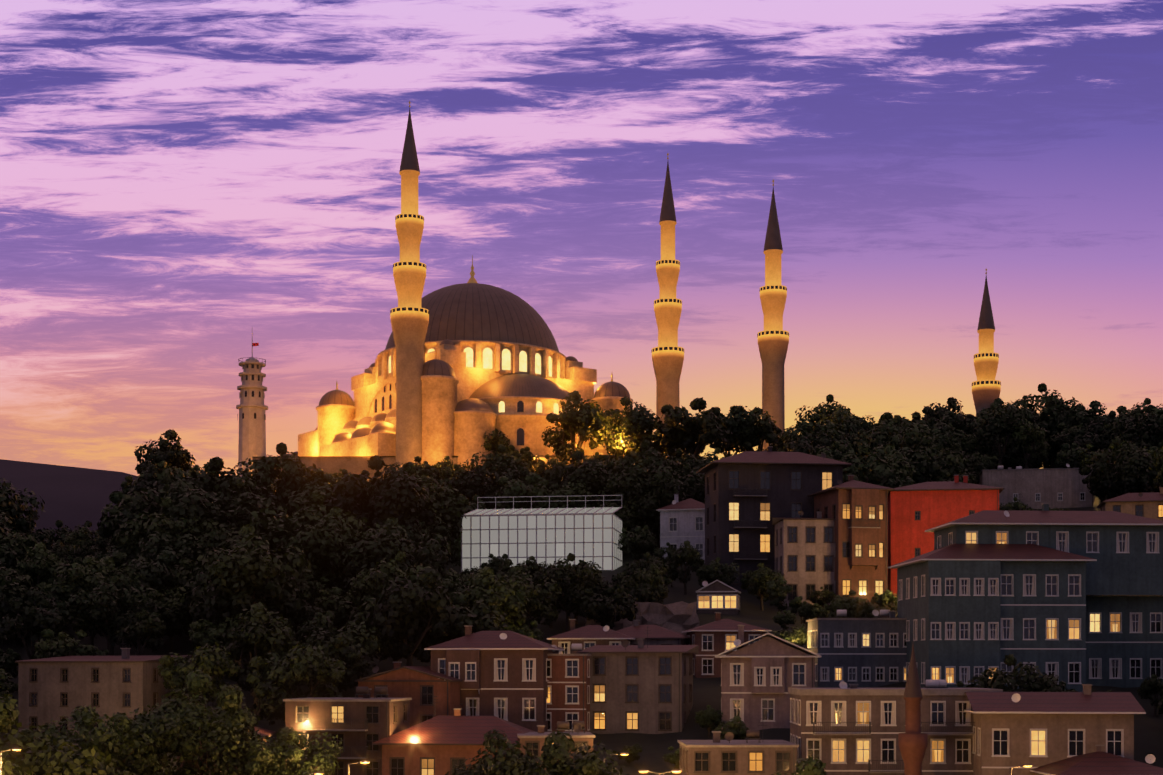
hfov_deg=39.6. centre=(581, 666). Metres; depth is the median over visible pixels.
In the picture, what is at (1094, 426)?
tree
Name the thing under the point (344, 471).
tree
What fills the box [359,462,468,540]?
tree
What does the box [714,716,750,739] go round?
tree
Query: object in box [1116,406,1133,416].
tree
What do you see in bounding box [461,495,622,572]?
scaffolded building
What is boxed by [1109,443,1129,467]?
tree
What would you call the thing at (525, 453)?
tree
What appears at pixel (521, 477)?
tree
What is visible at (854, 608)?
tree
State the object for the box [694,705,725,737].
tree
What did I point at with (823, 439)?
tree
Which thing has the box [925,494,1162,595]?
teal house attic
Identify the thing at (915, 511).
red house
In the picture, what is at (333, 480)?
tree
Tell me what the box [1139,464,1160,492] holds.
tree
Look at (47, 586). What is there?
tree
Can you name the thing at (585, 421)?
tree
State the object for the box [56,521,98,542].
tree
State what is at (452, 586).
tree
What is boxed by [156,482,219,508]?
tree
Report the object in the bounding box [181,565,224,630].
tree
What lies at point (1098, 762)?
roof
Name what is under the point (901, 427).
tree
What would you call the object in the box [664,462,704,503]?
tree
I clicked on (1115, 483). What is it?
tree
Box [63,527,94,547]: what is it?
tree
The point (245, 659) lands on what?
tree
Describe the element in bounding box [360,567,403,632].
tree
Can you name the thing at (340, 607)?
tree
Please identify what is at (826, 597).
tree
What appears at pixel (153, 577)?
tree
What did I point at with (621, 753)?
street lamp
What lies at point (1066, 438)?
tree
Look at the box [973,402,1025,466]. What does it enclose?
tree
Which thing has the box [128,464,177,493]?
tree
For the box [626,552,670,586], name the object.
tree
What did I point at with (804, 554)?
narrow beige house
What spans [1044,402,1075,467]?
tree
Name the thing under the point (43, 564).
tree
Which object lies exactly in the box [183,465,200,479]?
tree
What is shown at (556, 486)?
tree
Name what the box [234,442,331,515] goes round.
tree
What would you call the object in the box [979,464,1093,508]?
building
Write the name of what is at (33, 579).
tree
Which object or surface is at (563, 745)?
tree
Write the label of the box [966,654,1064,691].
tree
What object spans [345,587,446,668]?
tree
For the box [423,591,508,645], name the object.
tree
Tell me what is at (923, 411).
tree
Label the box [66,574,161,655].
tree
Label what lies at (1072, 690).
tree
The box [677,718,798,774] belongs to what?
house
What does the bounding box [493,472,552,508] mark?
tree
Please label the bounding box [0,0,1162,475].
sky
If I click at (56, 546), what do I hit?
tree
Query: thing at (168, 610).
tree
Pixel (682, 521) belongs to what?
white house
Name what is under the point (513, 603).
tree
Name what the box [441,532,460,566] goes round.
tree
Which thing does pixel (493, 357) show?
mosque
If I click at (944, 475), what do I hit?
tree
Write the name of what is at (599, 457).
tree
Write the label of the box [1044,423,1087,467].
tree
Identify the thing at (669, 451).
tree
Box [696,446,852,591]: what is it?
tall dark house
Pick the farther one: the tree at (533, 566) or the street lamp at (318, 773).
the tree at (533, 566)
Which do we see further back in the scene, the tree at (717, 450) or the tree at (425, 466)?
the tree at (717, 450)
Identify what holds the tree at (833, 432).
on the ground
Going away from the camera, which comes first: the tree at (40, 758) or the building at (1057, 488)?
the tree at (40, 758)
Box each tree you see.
[0,478,45,547]
[0,512,11,530]
[0,518,22,537]
[0,520,28,554]
[0,527,37,569]
[0,557,11,568]
[0,562,17,577]
[0,565,50,648]
[0,597,75,659]
[0,648,21,679]
[0,668,17,711]
[0,693,135,774]
[9,523,55,552]
[14,705,169,774]
[16,542,64,590]
[16,559,69,566]
[19,570,51,586]
[24,583,52,610]
[28,513,34,532]
[31,628,98,658]
[36,520,75,546]
[46,540,75,552]
[50,555,129,652]
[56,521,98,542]
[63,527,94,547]
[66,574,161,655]
[92,545,133,573]
[95,649,109,655]
[96,555,143,654]
[97,491,159,548]
[107,468,219,553]
[111,550,183,645]
[112,497,225,592]
[115,481,129,504]
[115,610,166,654]
[119,475,136,494]
[125,460,189,496]
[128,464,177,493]
[129,670,267,774]
[129,762,183,774]
[134,429,195,481]
[136,520,210,631]
[138,582,208,651]
[153,457,280,527]
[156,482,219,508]
[157,642,240,706]
[158,472,191,490]
[163,557,195,622]
[179,477,288,543]
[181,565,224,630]
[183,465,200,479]
[185,548,280,617]
[187,571,281,663]
[188,614,253,678]
[195,462,255,496]
[195,524,310,669]
[201,524,292,571]
[202,526,259,555]
[212,602,302,715]
[218,727,342,774]
[223,615,292,695]
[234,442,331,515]
[247,639,345,724]
[249,490,367,595]
[250,495,297,530]
[252,455,282,479]
[262,590,323,651]
[264,477,281,493]
[273,572,317,606]
[281,620,381,695]
[285,506,390,627]
[286,482,336,521]
[296,610,363,644]
[297,474,346,499]
[298,576,343,619]
[312,587,361,632]
[313,468,338,485]
[321,525,390,575]
[322,455,435,535]
[332,469,349,479]
[333,469,352,481]
[337,531,375,566]
[341,517,453,592]
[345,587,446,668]
[349,470,378,491]
[349,551,442,661]
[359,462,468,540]
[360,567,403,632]
[362,568,458,665]
[383,517,429,548]
[388,456,441,478]
[403,463,442,483]
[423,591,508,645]
[426,478,446,492]
[433,456,470,475]
[439,464,464,482]
[439,568,474,587]
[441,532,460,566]
[441,573,504,607]
[445,728,558,774]
[446,460,522,508]
[450,566,529,627]
[456,494,485,549]
[459,566,479,577]
[465,444,532,484]
[478,731,631,774]
[480,554,507,574]
[481,428,515,455]
[483,566,561,630]
[486,470,531,498]
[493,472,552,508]
[494,559,529,579]
[504,445,540,467]
[505,619,543,640]
[513,455,534,469]
[516,556,543,577]
[524,564,573,627]
[529,454,565,477]
[532,483,559,508]
[532,553,606,631]
[541,391,607,463]
[542,480,608,507]
[544,450,611,505]
[555,565,603,623]
[567,561,600,573]
[573,560,586,565]
[575,454,606,465]
[579,584,637,629]
[581,452,612,467]
[591,455,622,469]
[591,481,653,553]
[593,396,659,458]
[596,496,645,537]
[596,573,628,597]
[602,440,689,531]
[604,451,643,466]
[606,456,684,555]
[616,743,642,764]
[617,525,657,560]
[620,573,668,603]
[622,560,647,571]
[624,446,668,461]
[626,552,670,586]
[630,460,704,549]
[632,563,672,604]
[635,421,680,458]
[653,542,682,565]
[655,397,732,462]
[662,746,678,768]
[663,564,683,586]
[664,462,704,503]
[666,448,708,473]
[666,540,704,594]
[694,447,735,463]
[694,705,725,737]
[696,557,740,587]
[705,405,760,457]
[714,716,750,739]
[732,407,782,452]
[740,563,783,610]
[763,576,792,611]
[770,624,807,645]
[772,610,795,632]
[772,756,825,774]
[779,413,849,450]
[783,424,849,451]
[788,436,832,455]
[788,596,809,623]
[794,394,859,428]
[797,601,813,627]
[809,587,835,607]
[810,441,862,458]
[810,603,830,618]
[816,444,864,464]
[820,410,862,438]
[825,595,848,615]
[828,450,858,473]
[828,590,875,617]
[835,412,878,430]
[843,443,914,487]
[851,415,936,459]
[858,444,931,483]
[865,436,932,481]
[871,593,881,609]
[872,415,934,445]
[876,589,896,617]
[877,436,965,482]
[878,411,920,426]
[911,406,928,424]
[916,416,955,431]
[916,417,962,445]
[925,397,974,424]
[931,444,967,481]
[932,429,961,449]
[933,470,974,483]
[934,442,977,468]
[936,410,978,452]
[943,423,979,455]
[954,455,977,483]
[956,681,967,687]
[960,417,984,460]
[964,452,1001,484]
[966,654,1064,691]
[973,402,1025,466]
[975,398,1028,417]
[999,497,1034,510]
[1002,400,1049,465]
[1002,418,1050,468]
[1007,409,1047,468]
[1010,383,1085,467]
[1018,462,1042,467]
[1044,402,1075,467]
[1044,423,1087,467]
[1054,442,1100,467]
[1057,430,1095,453]
[1066,689,1111,691]
[1068,400,1115,425]
[1076,423,1115,454]
[1078,436,1156,499]
[1080,410,1139,458]
[1082,466,1120,501]
[1107,434,1153,451]
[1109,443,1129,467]
[1111,405,1162,447]
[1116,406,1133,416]
[1117,398,1162,420]
[1137,674,1162,716]
[1139,446,1162,484]
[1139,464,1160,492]
[1145,404,1162,439]
[1147,446,1162,488]
[1152,465,1161,489]
[1159,465,1162,491]
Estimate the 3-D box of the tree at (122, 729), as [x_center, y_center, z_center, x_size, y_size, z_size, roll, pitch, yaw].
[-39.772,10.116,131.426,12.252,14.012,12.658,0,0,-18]
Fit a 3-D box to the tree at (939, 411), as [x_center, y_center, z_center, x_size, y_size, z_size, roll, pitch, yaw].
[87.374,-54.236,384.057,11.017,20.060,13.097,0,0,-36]
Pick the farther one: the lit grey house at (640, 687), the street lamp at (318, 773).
the lit grey house at (640, 687)
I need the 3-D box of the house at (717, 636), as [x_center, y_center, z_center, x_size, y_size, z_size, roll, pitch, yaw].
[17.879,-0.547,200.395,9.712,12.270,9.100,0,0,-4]
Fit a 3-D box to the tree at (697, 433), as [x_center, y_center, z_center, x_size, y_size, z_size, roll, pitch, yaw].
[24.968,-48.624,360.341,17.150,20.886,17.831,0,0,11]
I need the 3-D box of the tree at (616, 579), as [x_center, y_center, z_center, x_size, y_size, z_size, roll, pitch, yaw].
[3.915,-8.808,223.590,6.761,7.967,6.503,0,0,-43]
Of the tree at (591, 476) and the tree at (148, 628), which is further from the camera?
the tree at (591, 476)
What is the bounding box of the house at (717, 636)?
[682,612,770,677]
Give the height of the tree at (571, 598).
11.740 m
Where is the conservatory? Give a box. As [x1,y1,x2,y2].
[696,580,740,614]
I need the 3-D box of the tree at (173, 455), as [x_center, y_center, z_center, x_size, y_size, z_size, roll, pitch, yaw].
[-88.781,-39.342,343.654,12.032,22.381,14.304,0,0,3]
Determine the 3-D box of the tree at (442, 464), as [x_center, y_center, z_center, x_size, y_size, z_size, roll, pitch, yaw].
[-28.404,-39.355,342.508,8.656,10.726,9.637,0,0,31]
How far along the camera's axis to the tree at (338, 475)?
357.88 m
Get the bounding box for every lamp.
[0,747,21,774]
[311,771,323,774]
[347,760,369,774]
[603,752,629,761]
[638,769,680,774]
[1010,763,1032,774]
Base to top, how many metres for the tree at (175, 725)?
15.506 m
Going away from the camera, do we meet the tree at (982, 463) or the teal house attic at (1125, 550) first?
the teal house attic at (1125, 550)
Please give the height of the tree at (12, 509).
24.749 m
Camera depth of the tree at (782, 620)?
212.58 m
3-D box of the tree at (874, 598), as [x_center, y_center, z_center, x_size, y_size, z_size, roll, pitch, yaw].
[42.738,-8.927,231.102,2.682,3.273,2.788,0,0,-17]
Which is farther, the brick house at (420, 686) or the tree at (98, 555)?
the tree at (98, 555)
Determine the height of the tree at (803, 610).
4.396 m
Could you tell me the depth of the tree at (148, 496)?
228.09 m
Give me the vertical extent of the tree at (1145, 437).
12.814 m
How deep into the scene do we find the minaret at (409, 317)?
367.81 m
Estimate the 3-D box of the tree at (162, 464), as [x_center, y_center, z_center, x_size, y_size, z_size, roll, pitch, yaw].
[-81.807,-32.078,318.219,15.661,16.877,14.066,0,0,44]
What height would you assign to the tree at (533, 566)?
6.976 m
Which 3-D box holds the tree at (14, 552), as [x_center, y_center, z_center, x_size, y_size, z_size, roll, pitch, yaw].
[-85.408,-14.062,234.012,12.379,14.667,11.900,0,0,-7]
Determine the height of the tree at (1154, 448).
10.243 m
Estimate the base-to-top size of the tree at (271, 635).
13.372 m
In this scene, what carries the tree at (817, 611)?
on the ground
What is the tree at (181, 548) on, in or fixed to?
on the ground
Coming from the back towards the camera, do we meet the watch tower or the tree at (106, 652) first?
the watch tower
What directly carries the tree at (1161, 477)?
on the ground
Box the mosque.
[285,255,632,466]
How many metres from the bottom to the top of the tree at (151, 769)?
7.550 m
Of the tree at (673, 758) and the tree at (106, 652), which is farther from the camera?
the tree at (106, 652)
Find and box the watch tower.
[236,340,267,476]
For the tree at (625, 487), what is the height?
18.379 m
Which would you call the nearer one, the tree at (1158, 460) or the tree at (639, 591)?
the tree at (639, 591)
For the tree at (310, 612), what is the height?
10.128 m
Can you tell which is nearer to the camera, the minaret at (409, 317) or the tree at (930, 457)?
the tree at (930, 457)
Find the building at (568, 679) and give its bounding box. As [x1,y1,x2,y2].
[547,644,591,731]
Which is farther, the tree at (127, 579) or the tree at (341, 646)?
the tree at (127, 579)
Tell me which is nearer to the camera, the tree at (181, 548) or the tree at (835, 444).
the tree at (181, 548)
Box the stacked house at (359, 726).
[283,687,411,774]
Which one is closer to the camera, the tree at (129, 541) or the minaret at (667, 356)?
the tree at (129, 541)
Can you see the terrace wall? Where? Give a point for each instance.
(335, 464)
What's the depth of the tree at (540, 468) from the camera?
344.69 m
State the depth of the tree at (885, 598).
225.89 m
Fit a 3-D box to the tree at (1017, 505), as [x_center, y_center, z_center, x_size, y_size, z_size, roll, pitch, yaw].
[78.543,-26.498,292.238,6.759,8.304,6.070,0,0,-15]
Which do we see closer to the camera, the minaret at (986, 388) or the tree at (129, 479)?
the tree at (129, 479)
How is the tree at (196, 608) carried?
on the ground
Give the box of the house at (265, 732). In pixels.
[177,699,275,774]
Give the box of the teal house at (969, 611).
[888,543,1096,691]
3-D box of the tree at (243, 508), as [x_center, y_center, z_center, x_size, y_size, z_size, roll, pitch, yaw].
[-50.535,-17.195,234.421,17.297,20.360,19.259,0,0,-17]
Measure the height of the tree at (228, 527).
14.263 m
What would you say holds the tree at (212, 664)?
on the ground
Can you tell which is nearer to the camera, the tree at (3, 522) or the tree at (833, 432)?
the tree at (3, 522)
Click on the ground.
(72, 497)
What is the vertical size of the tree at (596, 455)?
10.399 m
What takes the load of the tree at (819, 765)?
on the ground
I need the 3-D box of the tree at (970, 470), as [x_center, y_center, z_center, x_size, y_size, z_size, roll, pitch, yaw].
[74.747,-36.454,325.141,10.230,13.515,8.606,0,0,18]
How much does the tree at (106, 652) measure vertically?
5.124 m
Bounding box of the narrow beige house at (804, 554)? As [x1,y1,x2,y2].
[772,511,834,605]
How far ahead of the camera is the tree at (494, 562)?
248.04 m
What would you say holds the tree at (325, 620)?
on the ground
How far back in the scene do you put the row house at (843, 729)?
144.41 m
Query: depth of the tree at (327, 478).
271.48 m
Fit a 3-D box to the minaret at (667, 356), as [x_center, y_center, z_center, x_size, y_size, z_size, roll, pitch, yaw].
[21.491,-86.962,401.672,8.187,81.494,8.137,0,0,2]
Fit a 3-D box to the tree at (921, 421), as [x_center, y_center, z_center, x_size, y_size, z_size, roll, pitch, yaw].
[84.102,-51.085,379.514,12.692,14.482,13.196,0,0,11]
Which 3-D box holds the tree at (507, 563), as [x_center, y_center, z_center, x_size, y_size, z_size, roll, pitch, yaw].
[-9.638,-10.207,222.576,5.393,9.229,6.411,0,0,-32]
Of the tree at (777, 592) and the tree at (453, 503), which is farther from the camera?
the tree at (453, 503)
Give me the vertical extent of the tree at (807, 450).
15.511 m
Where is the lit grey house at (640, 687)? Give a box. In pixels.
[577,626,697,733]
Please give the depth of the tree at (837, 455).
286.70 m
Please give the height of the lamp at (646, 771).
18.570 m
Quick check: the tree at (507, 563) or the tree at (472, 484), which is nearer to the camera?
the tree at (507, 563)
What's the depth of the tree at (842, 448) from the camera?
292.68 m
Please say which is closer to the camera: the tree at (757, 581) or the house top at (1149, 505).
the tree at (757, 581)
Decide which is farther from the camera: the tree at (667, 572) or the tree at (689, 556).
the tree at (667, 572)
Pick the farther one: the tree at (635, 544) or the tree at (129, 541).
the tree at (635, 544)
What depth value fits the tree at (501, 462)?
306.41 m
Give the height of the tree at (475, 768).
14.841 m
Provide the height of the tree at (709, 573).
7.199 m
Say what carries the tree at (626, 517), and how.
on the ground
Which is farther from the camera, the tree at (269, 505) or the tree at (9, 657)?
the tree at (269, 505)
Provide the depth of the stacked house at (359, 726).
153.01 m
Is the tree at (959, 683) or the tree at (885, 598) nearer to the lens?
the tree at (959, 683)
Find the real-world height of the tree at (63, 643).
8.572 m
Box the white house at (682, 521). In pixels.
[656,486,704,562]
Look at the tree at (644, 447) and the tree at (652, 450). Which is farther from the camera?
the tree at (652, 450)
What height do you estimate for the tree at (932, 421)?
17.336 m
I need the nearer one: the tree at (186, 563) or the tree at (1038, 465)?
the tree at (186, 563)
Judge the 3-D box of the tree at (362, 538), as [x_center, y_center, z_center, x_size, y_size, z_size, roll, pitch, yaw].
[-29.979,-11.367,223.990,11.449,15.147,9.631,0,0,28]
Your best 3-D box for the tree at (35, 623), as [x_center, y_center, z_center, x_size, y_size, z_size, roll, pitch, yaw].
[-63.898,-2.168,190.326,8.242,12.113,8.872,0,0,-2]
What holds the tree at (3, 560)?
on the ground
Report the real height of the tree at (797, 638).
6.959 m
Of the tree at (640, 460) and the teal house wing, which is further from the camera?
the tree at (640, 460)
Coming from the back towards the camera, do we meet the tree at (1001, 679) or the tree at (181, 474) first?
the tree at (181, 474)
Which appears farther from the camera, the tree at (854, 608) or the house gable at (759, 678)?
the tree at (854, 608)
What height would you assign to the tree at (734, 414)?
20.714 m
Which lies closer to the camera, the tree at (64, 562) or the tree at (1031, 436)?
the tree at (64, 562)
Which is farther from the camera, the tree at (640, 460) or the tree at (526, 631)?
the tree at (640, 460)
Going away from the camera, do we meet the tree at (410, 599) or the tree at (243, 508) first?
the tree at (410, 599)
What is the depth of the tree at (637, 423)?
361.32 m
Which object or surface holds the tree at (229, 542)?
on the ground
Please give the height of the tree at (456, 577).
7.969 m
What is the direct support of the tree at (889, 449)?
on the ground
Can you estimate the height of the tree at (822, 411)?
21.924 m
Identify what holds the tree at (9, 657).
on the ground
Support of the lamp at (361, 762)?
on the ground
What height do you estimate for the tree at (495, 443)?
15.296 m
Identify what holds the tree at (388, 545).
on the ground
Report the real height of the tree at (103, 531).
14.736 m
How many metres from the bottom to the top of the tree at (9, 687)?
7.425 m
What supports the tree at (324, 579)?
on the ground
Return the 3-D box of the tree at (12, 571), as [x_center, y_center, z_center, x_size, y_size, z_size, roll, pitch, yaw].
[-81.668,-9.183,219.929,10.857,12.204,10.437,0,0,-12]
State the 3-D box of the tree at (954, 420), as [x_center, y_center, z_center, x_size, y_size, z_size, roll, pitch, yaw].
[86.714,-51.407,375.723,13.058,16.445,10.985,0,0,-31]
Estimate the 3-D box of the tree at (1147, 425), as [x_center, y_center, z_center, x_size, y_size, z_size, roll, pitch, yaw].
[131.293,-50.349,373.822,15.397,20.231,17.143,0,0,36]
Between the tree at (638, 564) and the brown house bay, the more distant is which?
the brown house bay
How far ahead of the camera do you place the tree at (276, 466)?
362.91 m
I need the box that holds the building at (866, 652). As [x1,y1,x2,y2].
[806,610,906,687]
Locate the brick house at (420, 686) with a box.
[355,662,462,726]
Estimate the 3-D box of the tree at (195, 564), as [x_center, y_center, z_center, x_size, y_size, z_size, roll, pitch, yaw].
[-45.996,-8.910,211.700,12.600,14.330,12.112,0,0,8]
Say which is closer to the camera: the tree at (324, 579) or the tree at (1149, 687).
the tree at (1149, 687)
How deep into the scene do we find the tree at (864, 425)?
388.34 m
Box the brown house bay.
[807,475,894,603]
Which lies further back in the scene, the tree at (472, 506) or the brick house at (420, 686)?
the tree at (472, 506)
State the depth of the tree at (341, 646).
174.50 m
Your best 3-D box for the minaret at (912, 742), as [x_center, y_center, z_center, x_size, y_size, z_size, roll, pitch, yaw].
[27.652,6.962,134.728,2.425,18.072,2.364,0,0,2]
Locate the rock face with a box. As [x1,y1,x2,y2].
[585,601,699,634]
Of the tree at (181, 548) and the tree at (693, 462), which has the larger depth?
the tree at (693, 462)
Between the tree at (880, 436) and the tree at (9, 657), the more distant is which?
the tree at (880, 436)
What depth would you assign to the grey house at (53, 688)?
169.00 m
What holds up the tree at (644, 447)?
on the ground
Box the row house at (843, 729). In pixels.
[788,680,1002,774]
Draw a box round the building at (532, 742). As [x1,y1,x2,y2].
[517,721,594,774]
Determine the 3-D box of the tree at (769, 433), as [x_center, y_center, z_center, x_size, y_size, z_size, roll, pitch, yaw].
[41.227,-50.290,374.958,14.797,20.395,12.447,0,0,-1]
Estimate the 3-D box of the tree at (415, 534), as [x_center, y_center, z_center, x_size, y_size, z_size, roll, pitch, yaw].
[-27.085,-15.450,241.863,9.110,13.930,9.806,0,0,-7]
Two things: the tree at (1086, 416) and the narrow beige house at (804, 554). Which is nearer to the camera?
the narrow beige house at (804, 554)
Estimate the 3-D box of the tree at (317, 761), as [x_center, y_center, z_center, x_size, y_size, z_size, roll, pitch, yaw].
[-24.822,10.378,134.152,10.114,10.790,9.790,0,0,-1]
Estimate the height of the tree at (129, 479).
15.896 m
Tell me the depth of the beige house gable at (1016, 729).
138.03 m
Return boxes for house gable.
[715,625,821,729]
[964,684,1145,774]
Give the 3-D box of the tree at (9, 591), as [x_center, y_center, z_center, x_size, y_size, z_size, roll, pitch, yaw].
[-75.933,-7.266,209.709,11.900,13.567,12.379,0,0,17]
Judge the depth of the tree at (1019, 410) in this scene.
387.83 m
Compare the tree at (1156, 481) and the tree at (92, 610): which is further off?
the tree at (1156, 481)
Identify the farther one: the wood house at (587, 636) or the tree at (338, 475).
the tree at (338, 475)
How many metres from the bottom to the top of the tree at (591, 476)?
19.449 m
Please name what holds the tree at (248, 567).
on the ground
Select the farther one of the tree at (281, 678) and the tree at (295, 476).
the tree at (295, 476)
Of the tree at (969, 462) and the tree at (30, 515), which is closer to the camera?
the tree at (30, 515)
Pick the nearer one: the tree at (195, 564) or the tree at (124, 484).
the tree at (195, 564)
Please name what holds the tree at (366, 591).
on the ground
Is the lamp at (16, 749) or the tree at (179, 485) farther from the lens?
the tree at (179, 485)
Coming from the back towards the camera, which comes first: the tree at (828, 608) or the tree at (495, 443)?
the tree at (495, 443)
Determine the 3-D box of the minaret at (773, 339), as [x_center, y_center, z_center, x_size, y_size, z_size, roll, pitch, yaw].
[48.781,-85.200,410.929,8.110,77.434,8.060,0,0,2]
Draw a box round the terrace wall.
[252,455,618,482]
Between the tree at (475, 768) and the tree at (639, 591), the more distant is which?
the tree at (639, 591)
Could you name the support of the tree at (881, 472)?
on the ground
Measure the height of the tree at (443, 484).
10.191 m
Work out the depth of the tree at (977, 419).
375.95 m
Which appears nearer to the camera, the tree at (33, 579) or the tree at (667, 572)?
the tree at (33, 579)
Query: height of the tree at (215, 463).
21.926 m
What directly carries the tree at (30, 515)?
on the ground
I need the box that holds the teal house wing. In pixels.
[1086,595,1162,687]
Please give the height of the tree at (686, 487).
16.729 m
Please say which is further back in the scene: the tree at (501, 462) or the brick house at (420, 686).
the tree at (501, 462)
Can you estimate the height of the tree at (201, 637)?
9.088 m
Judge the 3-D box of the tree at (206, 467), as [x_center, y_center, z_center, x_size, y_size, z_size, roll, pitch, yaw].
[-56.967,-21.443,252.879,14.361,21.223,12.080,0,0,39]
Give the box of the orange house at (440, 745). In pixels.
[372,696,534,774]
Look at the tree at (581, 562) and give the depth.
249.62 m
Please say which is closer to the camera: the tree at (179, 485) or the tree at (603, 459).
the tree at (179, 485)
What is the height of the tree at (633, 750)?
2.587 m
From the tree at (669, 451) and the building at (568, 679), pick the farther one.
the tree at (669, 451)
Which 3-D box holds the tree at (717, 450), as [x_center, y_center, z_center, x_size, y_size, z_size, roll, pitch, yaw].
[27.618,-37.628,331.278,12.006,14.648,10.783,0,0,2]
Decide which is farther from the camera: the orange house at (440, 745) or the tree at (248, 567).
the tree at (248, 567)
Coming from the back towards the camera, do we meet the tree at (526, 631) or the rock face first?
the rock face
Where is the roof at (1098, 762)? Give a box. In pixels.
[1030,745,1162,774]
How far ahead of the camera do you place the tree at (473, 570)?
242.71 m
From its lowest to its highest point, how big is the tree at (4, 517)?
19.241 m
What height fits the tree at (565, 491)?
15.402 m
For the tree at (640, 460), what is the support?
on the ground
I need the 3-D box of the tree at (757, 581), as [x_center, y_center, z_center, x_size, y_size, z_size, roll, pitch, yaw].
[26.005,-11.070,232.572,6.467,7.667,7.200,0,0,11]
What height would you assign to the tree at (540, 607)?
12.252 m
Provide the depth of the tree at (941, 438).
347.34 m
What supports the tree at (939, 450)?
on the ground
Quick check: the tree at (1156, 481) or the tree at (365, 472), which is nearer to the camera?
the tree at (365, 472)
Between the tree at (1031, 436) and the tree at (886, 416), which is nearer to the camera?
the tree at (1031, 436)
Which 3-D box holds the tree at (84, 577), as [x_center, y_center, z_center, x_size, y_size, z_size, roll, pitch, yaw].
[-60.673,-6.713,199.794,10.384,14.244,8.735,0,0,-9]
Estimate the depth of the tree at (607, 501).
276.34 m
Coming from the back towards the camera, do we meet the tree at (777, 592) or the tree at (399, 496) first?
the tree at (399, 496)
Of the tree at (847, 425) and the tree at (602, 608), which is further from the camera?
the tree at (847, 425)
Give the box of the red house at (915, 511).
[888,475,1004,596]
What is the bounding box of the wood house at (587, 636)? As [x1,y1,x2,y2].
[547,608,635,653]
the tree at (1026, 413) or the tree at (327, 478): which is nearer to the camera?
the tree at (327, 478)
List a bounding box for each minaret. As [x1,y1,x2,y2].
[390,101,428,470]
[651,153,683,463]
[757,179,788,451]
[898,644,927,774]
[971,269,1000,415]
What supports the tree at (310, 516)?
on the ground
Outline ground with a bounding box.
[0,459,1162,774]
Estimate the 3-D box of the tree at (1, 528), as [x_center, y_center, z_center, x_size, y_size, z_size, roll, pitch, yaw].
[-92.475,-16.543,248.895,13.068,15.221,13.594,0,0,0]
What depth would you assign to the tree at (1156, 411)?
373.03 m
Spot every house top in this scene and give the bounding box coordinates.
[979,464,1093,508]
[1096,482,1162,520]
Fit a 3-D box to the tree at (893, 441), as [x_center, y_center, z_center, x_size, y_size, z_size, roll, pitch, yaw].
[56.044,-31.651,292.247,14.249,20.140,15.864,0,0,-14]
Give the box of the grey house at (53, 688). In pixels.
[15,643,193,734]
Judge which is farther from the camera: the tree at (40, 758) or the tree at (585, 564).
the tree at (585, 564)
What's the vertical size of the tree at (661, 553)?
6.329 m
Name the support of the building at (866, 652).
on the ground
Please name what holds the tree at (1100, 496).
on the ground
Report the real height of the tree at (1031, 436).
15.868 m
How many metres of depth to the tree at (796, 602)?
223.05 m
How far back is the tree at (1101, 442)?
375.86 m
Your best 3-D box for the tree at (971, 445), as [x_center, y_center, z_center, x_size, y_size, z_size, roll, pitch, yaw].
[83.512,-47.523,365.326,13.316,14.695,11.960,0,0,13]
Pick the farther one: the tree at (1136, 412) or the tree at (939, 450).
the tree at (1136, 412)
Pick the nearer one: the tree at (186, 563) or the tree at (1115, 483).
the tree at (186, 563)
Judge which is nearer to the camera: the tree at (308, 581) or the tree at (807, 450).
the tree at (308, 581)
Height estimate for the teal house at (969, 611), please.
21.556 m
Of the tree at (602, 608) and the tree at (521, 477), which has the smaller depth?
the tree at (602, 608)
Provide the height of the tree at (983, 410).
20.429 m
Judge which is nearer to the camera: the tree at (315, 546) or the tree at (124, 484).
the tree at (315, 546)
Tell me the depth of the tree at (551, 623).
218.03 m
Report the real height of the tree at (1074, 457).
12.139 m
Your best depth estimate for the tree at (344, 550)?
222.75 m
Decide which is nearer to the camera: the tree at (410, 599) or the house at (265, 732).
the house at (265, 732)
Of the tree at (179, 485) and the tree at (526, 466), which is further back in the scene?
the tree at (526, 466)
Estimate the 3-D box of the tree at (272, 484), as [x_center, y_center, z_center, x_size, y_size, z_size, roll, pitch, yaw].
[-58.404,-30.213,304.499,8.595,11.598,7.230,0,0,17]
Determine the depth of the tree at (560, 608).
222.07 m
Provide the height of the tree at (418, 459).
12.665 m
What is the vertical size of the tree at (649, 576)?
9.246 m
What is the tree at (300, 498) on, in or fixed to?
on the ground
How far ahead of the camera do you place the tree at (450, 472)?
324.83 m
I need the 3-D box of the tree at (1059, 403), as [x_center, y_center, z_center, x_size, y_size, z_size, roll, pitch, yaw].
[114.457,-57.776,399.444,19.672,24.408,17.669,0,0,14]
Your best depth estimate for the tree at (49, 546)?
282.82 m

